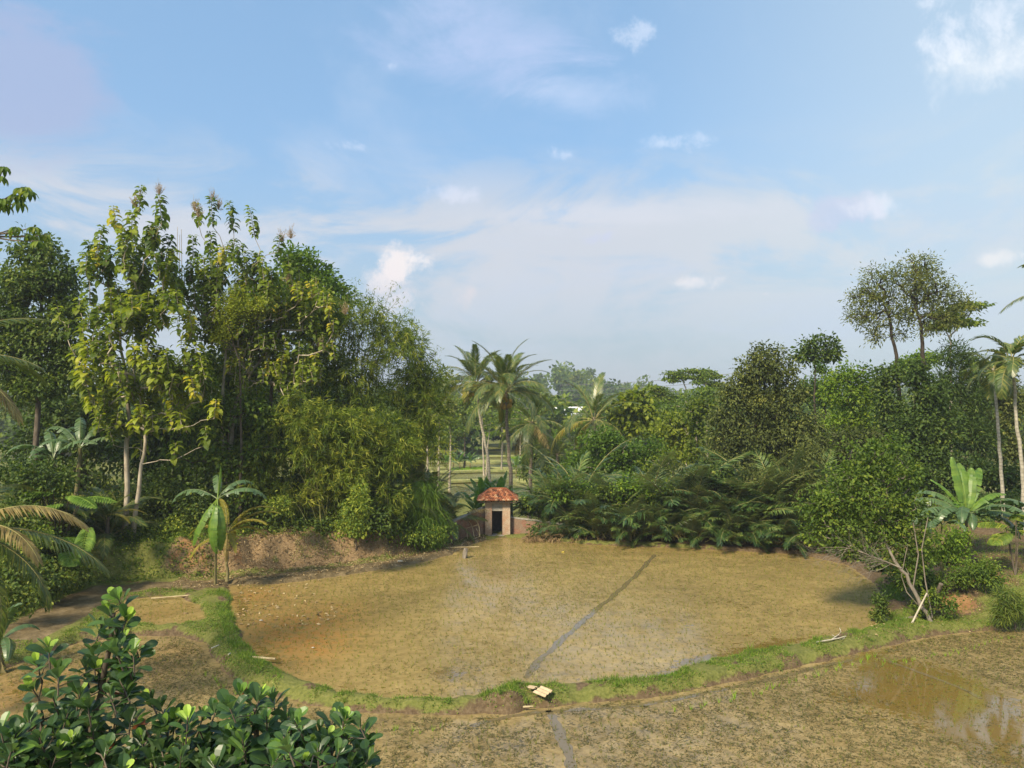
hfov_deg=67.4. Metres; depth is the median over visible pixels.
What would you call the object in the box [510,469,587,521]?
thicket palm
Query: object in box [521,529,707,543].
dry undergrowth
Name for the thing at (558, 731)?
furrow water
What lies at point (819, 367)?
grove tree
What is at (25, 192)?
palmate leaf tree
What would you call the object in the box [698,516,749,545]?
thicket palm
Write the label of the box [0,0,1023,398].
sky
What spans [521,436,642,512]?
thicket palm
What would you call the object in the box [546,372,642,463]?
coconut palm
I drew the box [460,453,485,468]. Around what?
banana plant
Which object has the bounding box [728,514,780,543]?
thicket palm
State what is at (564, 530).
thicket palm
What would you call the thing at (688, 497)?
thicket palm
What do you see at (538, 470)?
thicket palm
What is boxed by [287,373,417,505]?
bamboo
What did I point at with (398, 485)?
palm
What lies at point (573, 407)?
house
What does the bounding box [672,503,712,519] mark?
thicket palm
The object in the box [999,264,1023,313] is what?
coconut palm
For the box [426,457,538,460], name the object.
paddy water
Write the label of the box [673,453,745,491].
grove tree
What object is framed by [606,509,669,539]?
thicket palm
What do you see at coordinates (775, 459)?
thicket palm
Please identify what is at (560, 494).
thicket shrub
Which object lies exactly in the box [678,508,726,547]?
thicket palm
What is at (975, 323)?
umbrella tree
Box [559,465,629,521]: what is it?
thicket palm
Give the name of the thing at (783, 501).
thicket palm
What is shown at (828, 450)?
thicket palm
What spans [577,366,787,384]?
power cable
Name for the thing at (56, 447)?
banana plant
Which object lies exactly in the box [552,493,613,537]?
thicket palm
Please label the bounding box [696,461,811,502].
thicket palm
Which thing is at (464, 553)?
tree stump
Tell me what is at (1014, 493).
undergrowth
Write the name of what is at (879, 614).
weed bush
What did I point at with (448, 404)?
valley tree
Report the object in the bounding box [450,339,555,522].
coconut palm
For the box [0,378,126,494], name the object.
shade tree
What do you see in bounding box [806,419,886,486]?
light green tree
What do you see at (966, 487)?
banana plant
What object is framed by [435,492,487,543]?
bushy palm
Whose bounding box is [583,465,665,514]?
thicket palm
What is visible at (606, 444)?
tree
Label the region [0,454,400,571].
undergrowth
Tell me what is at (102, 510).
palm
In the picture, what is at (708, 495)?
thicket palm
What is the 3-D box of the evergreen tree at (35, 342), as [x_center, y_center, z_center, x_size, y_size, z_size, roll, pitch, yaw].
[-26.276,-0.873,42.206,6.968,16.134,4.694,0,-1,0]
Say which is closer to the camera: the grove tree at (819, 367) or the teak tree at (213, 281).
the teak tree at (213, 281)
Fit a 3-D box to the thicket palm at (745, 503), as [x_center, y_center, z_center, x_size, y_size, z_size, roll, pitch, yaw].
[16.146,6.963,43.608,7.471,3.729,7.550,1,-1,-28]
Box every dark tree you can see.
[698,339,831,478]
[737,435,831,513]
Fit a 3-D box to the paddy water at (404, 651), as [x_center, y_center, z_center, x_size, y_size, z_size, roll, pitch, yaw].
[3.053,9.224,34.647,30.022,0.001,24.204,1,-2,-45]
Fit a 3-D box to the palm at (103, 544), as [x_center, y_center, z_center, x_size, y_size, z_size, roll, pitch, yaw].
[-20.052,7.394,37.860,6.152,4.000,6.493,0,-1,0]
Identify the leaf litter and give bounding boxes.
[164,507,486,588]
[233,579,349,629]
[858,548,1022,649]
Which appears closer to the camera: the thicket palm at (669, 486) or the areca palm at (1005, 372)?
the areca palm at (1005, 372)
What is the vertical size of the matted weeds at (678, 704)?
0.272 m
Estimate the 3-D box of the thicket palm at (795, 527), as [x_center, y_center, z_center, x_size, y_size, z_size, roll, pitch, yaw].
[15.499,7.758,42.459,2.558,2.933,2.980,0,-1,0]
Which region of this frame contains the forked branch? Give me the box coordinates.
[818,628,845,642]
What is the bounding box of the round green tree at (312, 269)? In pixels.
[267,239,362,500]
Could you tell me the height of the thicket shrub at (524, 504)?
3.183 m
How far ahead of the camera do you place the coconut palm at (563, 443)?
67.53 m
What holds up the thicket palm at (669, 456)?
on the ground at (66, 612)
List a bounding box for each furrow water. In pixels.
[469,659,853,726]
[523,555,655,677]
[546,710,576,767]
[888,661,981,698]
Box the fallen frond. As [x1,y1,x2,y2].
[464,509,489,514]
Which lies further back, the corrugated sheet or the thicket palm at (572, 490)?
the thicket palm at (572, 490)
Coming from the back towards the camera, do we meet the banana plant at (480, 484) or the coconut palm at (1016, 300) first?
the banana plant at (480, 484)
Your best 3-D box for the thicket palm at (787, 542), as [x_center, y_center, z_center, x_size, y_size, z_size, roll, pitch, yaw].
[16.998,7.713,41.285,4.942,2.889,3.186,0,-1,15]
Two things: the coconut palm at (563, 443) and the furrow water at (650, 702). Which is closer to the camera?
the furrow water at (650, 702)
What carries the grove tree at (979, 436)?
on the ground at (66, 612)
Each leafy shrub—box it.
[340,480,372,549]
[920,520,977,581]
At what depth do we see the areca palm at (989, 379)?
41.91 m
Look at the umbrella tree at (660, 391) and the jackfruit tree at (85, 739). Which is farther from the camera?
the umbrella tree at (660, 391)
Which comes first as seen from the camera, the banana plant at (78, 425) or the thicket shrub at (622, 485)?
the banana plant at (78, 425)
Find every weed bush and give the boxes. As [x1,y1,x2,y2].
[866,590,897,623]
[886,546,952,597]
[906,585,964,619]
[939,553,1011,594]
[985,580,1023,631]
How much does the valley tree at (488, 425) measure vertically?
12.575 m
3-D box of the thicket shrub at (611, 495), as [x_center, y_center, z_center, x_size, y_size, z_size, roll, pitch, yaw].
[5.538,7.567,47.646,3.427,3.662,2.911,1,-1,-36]
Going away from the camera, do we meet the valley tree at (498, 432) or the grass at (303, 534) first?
the grass at (303, 534)
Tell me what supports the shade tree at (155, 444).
on the ground at (66, 612)
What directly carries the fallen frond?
on the brick wall at (462, 533)
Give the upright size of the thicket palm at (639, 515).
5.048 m
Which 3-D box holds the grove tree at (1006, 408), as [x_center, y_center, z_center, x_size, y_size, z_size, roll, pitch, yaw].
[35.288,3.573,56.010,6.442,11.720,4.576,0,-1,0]
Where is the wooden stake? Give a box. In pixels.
[911,593,927,622]
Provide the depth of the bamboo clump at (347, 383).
44.47 m
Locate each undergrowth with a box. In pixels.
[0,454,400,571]
[0,498,102,618]
[117,518,457,550]
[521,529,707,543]
[525,521,686,540]
[808,478,1023,580]
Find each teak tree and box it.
[51,289,222,541]
[75,182,188,535]
[175,189,299,484]
[215,266,348,518]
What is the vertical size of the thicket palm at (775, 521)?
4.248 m
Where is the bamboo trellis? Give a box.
[466,519,480,538]
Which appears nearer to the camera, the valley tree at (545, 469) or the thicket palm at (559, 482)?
the thicket palm at (559, 482)
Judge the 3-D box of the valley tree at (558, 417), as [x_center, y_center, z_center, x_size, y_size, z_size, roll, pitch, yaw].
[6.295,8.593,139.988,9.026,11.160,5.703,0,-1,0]
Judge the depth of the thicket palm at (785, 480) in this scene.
44.67 m
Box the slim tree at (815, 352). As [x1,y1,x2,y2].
[784,328,847,429]
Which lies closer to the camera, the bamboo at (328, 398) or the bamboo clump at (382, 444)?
the bamboo clump at (382, 444)
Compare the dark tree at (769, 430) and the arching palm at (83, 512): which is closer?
the arching palm at (83, 512)
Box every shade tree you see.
[0,345,302,420]
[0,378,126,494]
[101,396,253,500]
[197,367,322,503]
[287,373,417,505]
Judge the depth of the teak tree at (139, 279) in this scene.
38.43 m
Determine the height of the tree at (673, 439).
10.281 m
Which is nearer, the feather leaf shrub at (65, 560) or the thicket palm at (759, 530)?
the feather leaf shrub at (65, 560)
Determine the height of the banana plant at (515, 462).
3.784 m
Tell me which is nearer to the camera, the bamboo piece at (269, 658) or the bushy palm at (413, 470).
the bamboo piece at (269, 658)
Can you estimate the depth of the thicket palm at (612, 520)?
44.56 m
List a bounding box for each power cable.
[560,379,736,390]
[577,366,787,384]
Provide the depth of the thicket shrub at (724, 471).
45.88 m
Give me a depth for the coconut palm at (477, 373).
59.34 m
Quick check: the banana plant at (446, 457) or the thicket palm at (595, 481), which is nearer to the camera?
the thicket palm at (595, 481)
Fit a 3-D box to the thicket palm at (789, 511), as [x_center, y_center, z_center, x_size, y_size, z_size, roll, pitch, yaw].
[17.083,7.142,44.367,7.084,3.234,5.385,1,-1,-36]
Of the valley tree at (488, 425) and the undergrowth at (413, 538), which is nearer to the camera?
the undergrowth at (413, 538)
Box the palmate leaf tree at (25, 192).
[0,166,51,250]
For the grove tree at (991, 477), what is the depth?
46.03 m
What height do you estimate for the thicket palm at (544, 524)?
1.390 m
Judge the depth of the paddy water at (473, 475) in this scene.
110.46 m
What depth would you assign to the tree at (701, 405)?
59.56 m
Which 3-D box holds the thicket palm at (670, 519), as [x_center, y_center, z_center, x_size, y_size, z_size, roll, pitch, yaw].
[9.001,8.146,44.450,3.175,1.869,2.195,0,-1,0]
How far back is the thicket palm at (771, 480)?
45.28 m
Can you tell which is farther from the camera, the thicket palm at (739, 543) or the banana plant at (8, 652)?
the thicket palm at (739, 543)
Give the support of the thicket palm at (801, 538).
on the ground at (66, 612)
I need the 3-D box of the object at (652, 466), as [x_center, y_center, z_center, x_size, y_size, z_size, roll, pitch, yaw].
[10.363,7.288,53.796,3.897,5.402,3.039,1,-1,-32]
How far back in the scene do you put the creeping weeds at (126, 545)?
36.62 m
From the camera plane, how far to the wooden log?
29.34 m
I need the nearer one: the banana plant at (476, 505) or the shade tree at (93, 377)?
the banana plant at (476, 505)
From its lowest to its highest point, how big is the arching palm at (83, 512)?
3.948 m
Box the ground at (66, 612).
[0,394,1023,714]
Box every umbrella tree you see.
[644,384,683,407]
[660,368,713,464]
[688,366,727,455]
[923,299,994,454]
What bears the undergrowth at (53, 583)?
on the ground at (66, 612)
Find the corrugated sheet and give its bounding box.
[533,686,551,696]
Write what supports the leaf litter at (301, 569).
on the ground at (66, 612)
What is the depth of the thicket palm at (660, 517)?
44.53 m
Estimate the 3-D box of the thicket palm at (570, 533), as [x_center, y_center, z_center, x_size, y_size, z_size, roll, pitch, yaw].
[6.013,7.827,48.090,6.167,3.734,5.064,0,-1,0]
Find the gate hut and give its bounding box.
[477,487,518,535]
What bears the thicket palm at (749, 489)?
on the ground at (66, 612)
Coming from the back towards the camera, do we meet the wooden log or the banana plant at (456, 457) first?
the banana plant at (456, 457)
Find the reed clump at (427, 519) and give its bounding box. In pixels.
[384,472,460,551]
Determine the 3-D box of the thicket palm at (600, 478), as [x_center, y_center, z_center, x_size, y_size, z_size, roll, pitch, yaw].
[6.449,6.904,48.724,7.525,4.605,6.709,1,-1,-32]
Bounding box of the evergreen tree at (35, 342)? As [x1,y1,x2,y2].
[0,222,93,459]
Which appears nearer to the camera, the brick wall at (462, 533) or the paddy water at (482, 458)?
the brick wall at (462, 533)
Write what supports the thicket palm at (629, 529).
on the ground at (66, 612)
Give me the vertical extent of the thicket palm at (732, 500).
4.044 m
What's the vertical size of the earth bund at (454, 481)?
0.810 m
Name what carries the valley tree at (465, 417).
on the ground at (66, 612)
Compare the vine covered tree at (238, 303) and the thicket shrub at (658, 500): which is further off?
the thicket shrub at (658, 500)
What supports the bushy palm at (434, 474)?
on the ground at (66, 612)
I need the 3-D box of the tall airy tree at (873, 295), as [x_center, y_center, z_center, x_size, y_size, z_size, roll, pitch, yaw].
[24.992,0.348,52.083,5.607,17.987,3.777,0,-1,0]
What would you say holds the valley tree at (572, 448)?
on the ground at (66, 612)
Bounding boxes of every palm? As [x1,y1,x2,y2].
[0,318,50,426]
[0,469,102,527]
[0,484,110,643]
[48,490,170,557]
[73,487,145,541]
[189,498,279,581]
[382,444,447,504]
[384,473,439,524]
[399,466,474,530]
[433,344,516,481]
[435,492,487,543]
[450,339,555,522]
[493,386,574,518]
[505,468,587,518]
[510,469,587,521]
[510,481,557,519]
[519,487,555,522]
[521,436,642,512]
[525,513,563,532]
[527,491,593,519]
[528,451,604,515]
[529,468,623,513]
[531,434,576,521]
[537,507,590,534]
[539,489,582,524]
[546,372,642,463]
[546,477,641,513]
[549,512,589,534]
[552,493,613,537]
[558,521,606,538]
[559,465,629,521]
[562,476,641,538]
[567,507,646,539]
[570,464,657,533]
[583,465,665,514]
[584,514,615,538]
[590,489,642,536]
[594,450,752,526]
[598,479,699,547]
[601,521,638,540]
[602,494,668,542]
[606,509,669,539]
[609,510,689,538]
[617,481,704,512]
[629,456,734,512]
[630,504,702,547]
[631,513,706,540]
[638,489,689,525]
[640,457,786,527]
[642,510,697,536]
[644,455,748,526]
[644,510,688,540]
[646,450,696,502]
[646,505,723,541]
[652,501,691,536]
[655,486,721,531]
[659,477,733,516]
[659,479,755,521]
[663,490,729,534]
[664,467,740,537]
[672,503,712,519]
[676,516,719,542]
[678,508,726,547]
[684,454,798,535]
[688,461,817,522]
[692,447,826,531]
[695,496,776,553]
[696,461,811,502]
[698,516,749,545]
[700,489,771,524]
[702,502,771,542]
[709,469,772,529]
[709,510,782,547]
[710,449,839,514]
[715,473,846,518]
[717,459,818,533]
[718,485,793,508]
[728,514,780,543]
[729,453,808,498]
[733,477,846,524]
[736,445,836,516]
[737,508,808,558]
[738,459,900,519]
[738,496,792,537]
[743,518,796,550]
[744,480,872,520]
[762,450,782,473]
[763,454,907,523]
[774,465,879,517]
[776,500,810,546]
[779,520,821,550]
[782,515,822,549]
[783,508,866,549]
[786,447,839,503]
[801,502,861,543]
[957,348,1020,515]
[970,334,1023,529]
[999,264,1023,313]
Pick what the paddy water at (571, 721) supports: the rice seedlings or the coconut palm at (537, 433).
the rice seedlings
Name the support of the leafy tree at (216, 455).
on the ground at (66, 612)
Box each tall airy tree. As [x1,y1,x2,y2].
[838,258,920,419]
[875,248,987,520]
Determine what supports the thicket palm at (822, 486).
on the ground at (66, 612)
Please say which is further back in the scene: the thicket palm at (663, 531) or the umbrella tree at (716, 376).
the umbrella tree at (716, 376)
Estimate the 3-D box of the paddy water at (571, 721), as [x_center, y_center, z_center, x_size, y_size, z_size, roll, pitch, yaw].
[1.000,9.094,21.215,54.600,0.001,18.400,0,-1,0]
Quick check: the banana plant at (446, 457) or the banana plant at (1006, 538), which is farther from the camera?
the banana plant at (446, 457)
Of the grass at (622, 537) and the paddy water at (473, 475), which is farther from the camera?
the paddy water at (473, 475)
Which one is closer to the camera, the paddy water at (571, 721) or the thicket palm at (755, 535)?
the paddy water at (571, 721)
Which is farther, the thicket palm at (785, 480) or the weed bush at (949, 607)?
the thicket palm at (785, 480)
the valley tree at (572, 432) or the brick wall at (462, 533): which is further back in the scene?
the valley tree at (572, 432)
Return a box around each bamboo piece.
[151,595,187,598]
[252,656,275,659]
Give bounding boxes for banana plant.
[0,603,39,673]
[6,427,97,521]
[37,418,121,533]
[172,466,266,584]
[435,450,458,469]
[443,449,465,467]
[451,452,471,468]
[456,488,484,509]
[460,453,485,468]
[464,474,496,506]
[468,477,488,503]
[478,471,521,493]
[503,453,525,476]
[509,487,522,508]
[907,457,1023,569]
[915,508,966,579]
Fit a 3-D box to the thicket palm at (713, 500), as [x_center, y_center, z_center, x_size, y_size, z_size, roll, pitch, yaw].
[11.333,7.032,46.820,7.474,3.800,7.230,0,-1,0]
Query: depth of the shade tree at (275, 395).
47.00 m
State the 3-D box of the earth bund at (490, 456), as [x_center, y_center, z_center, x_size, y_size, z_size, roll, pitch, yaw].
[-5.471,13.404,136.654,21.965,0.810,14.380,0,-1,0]
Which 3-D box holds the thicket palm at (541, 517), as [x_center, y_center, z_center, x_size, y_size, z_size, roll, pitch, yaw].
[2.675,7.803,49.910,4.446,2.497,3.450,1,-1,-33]
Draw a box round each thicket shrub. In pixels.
[516,481,555,519]
[547,473,600,509]
[568,505,607,538]
[576,477,628,510]
[612,472,661,507]
[635,512,658,538]
[643,477,687,507]
[685,459,741,499]
[734,508,761,542]
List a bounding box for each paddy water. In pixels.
[0,628,1023,767]
[109,596,206,624]
[228,537,890,698]
[425,463,535,466]
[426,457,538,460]
[432,473,534,479]
[446,483,533,496]
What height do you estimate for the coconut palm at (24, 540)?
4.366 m
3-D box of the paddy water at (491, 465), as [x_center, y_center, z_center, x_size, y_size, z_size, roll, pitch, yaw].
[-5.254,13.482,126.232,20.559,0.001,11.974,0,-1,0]
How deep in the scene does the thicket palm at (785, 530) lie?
42.32 m
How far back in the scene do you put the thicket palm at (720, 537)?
43.03 m
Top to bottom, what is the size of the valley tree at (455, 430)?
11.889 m
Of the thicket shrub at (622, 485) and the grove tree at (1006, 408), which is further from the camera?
the grove tree at (1006, 408)
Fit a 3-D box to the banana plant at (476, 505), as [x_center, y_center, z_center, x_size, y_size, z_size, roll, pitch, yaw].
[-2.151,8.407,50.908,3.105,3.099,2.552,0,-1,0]
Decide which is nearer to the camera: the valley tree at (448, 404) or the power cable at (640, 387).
the valley tree at (448, 404)
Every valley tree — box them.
[410,383,436,470]
[419,363,461,491]
[437,398,465,489]
[442,396,483,468]
[465,394,510,475]
[481,409,529,468]
[497,383,556,456]
[513,441,574,488]
[529,405,565,432]
[546,414,592,448]
[549,440,591,481]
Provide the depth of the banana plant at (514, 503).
54.79 m
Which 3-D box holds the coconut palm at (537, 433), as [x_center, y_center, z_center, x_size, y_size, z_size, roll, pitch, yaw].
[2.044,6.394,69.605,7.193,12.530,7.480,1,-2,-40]
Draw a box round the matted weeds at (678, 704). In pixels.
[0,626,1023,767]
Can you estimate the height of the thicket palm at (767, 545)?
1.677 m
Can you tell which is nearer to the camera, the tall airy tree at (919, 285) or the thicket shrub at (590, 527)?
the thicket shrub at (590, 527)
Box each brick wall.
[445,507,484,539]
[511,516,571,534]
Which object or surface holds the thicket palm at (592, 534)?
on the ground at (66, 612)
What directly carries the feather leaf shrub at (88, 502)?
on the ground at (66, 612)
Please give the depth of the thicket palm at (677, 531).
44.43 m
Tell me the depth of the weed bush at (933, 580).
31.02 m
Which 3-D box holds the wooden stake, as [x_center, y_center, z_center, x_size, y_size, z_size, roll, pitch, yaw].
[15.210,8.413,28.707,0.692,1.206,0.071,0,-1,-5]
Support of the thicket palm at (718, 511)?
on the ground at (66, 612)
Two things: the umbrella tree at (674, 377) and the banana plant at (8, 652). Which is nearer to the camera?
the banana plant at (8, 652)
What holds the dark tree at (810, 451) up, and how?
on the ground at (66, 612)
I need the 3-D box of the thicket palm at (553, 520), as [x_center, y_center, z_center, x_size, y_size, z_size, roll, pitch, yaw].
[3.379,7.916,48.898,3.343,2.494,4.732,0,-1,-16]
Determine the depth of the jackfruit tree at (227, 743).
5.40 m
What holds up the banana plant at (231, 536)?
on the ground at (66, 612)
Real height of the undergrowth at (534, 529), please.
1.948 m
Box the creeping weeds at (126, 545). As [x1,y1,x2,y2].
[4,518,238,619]
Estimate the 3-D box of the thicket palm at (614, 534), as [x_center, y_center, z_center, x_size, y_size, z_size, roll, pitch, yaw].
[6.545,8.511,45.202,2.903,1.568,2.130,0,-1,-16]
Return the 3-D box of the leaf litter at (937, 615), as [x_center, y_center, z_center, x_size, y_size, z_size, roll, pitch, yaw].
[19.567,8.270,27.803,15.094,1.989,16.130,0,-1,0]
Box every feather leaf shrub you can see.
[21,478,116,557]
[21,537,85,570]
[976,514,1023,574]
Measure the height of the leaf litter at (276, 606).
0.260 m
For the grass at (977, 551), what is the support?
on the ground at (66, 612)
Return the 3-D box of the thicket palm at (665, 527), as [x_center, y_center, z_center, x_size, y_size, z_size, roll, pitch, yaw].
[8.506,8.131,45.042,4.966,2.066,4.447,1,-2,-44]
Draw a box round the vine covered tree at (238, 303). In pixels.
[206,283,272,531]
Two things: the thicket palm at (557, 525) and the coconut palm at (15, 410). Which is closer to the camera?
the coconut palm at (15, 410)
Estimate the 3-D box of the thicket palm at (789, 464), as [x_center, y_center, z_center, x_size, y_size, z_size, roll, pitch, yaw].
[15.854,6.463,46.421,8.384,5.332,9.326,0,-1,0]
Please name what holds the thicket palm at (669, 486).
on the ground at (66, 612)
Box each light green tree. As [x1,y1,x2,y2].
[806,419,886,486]
[814,355,881,455]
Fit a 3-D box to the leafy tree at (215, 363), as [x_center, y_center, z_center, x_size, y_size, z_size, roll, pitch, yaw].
[-14.341,0.836,43.006,9.054,14.093,4.452,0,-1,0]
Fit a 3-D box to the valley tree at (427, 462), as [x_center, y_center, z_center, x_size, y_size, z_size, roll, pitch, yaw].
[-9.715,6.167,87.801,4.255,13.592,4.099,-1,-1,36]
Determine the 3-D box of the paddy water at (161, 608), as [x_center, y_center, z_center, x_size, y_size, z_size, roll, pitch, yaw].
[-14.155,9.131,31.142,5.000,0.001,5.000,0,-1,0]
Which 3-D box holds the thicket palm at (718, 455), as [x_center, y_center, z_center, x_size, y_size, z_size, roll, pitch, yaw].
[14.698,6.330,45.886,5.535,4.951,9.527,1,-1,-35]
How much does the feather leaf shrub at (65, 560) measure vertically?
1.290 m
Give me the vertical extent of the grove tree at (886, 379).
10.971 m
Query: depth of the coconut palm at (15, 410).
19.87 m
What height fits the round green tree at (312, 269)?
16.375 m
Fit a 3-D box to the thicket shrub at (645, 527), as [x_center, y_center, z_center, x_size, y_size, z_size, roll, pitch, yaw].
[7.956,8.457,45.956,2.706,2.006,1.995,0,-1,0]
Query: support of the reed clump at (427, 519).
on the ground at (66, 612)
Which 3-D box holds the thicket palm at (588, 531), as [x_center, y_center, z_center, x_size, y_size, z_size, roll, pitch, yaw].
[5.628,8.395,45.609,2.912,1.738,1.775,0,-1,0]
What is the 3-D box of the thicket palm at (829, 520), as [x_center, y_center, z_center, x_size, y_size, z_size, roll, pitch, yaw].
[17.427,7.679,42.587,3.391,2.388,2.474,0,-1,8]
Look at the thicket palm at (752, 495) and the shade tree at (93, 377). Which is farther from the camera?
the shade tree at (93, 377)
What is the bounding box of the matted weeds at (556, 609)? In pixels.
[236,543,876,695]
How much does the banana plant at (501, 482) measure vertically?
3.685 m
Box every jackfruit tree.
[0,586,192,767]
[161,678,382,767]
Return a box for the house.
[555,407,582,415]
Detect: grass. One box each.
[2,586,1007,712]
[190,525,357,565]
[381,516,892,574]
[765,516,1023,620]
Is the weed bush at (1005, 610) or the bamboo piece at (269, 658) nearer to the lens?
the bamboo piece at (269, 658)
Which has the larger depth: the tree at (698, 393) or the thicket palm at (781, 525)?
the tree at (698, 393)
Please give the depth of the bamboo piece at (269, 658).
24.65 m
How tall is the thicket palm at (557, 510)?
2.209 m
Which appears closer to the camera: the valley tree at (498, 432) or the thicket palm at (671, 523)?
the thicket palm at (671, 523)
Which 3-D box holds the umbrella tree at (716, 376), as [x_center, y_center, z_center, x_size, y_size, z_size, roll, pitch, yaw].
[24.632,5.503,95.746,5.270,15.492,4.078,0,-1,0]
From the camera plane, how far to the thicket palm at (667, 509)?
44.95 m
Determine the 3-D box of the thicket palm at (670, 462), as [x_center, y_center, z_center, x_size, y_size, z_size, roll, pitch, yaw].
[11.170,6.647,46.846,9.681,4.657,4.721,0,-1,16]
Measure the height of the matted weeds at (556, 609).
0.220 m
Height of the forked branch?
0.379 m
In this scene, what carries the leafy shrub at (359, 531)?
on the ground at (66, 612)
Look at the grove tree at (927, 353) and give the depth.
61.36 m
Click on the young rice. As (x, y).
(467, 468)
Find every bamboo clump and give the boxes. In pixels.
[217,386,376,526]
[289,277,430,510]
[296,393,427,525]
[364,329,460,482]
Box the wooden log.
[929,583,942,613]
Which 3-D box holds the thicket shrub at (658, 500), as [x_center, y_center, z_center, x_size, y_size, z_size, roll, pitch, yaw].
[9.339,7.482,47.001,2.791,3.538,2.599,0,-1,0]
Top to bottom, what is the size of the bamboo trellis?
1.478 m
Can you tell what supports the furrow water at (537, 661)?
on the paddy water at (404, 651)
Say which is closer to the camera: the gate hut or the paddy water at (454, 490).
the gate hut
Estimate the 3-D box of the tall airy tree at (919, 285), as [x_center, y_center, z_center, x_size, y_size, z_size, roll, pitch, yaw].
[27.791,0.085,51.042,7.860,18.499,4.682,0,-1,0]
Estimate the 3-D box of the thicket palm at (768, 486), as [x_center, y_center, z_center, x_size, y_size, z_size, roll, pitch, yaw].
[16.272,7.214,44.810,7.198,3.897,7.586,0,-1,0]
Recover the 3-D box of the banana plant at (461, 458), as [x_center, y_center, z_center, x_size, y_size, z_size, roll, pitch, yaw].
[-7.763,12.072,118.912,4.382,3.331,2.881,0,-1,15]
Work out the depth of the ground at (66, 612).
31.29 m
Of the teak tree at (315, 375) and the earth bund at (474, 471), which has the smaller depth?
the teak tree at (315, 375)
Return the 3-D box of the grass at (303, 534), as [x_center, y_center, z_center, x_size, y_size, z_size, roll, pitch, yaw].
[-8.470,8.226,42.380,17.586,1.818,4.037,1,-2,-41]
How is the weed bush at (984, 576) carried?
on the ground at (66, 612)
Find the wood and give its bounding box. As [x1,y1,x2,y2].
[0,360,1023,456]
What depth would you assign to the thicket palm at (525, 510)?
49.31 m
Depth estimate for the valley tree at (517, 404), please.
129.17 m
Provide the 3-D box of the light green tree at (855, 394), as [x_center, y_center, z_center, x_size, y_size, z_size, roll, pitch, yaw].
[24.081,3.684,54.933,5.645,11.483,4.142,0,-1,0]
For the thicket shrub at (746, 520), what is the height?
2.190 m
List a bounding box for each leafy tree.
[154,382,287,519]
[174,272,335,520]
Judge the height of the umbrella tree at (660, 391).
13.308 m
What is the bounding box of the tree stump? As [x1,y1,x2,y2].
[462,548,467,558]
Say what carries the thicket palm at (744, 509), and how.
on the ground at (66, 612)
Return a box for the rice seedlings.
[0,537,1023,767]
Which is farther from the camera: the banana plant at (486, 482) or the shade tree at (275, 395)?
the banana plant at (486, 482)
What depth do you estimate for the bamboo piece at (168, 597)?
32.65 m
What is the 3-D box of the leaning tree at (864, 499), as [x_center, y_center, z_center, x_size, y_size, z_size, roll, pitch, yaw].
[13.576,5.493,29.640,6.407,7.539,3.975,0,-1,0]
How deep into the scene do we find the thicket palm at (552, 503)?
47.93 m
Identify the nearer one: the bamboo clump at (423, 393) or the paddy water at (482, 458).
the bamboo clump at (423, 393)
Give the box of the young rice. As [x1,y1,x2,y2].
[451,467,482,469]
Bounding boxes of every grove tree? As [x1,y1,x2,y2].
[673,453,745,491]
[795,359,837,438]
[823,449,932,522]
[863,359,917,459]
[885,353,969,507]
[889,348,946,407]
[918,449,1020,497]
[926,335,1008,465]
[966,353,1023,497]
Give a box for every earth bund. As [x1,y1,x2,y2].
[417,460,524,470]
[426,454,539,463]
[429,469,541,483]
[450,478,533,500]
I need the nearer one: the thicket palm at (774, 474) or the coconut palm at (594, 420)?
the thicket palm at (774, 474)
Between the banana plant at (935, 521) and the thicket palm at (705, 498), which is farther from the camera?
the thicket palm at (705, 498)
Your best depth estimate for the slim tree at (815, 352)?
57.63 m
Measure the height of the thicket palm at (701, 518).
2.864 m
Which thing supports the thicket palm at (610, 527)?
on the ground at (66, 612)
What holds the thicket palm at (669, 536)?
on the ground at (66, 612)
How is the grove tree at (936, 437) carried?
on the ground at (66, 612)
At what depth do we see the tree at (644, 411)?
65.11 m
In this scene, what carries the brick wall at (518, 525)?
on the ground at (66, 612)
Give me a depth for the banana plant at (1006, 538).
32.82 m
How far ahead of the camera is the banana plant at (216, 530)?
33.55 m
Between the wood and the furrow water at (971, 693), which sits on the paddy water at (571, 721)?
the furrow water at (971, 693)
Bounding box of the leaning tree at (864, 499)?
[786,428,942,621]
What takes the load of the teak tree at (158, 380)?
on the ground at (66, 612)
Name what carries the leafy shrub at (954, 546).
on the ground at (66, 612)
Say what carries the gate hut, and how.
on the ground at (66, 612)
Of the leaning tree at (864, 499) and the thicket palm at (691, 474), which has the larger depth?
the thicket palm at (691, 474)
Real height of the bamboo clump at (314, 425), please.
8.115 m
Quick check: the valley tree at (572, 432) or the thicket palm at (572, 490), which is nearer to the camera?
the thicket palm at (572, 490)

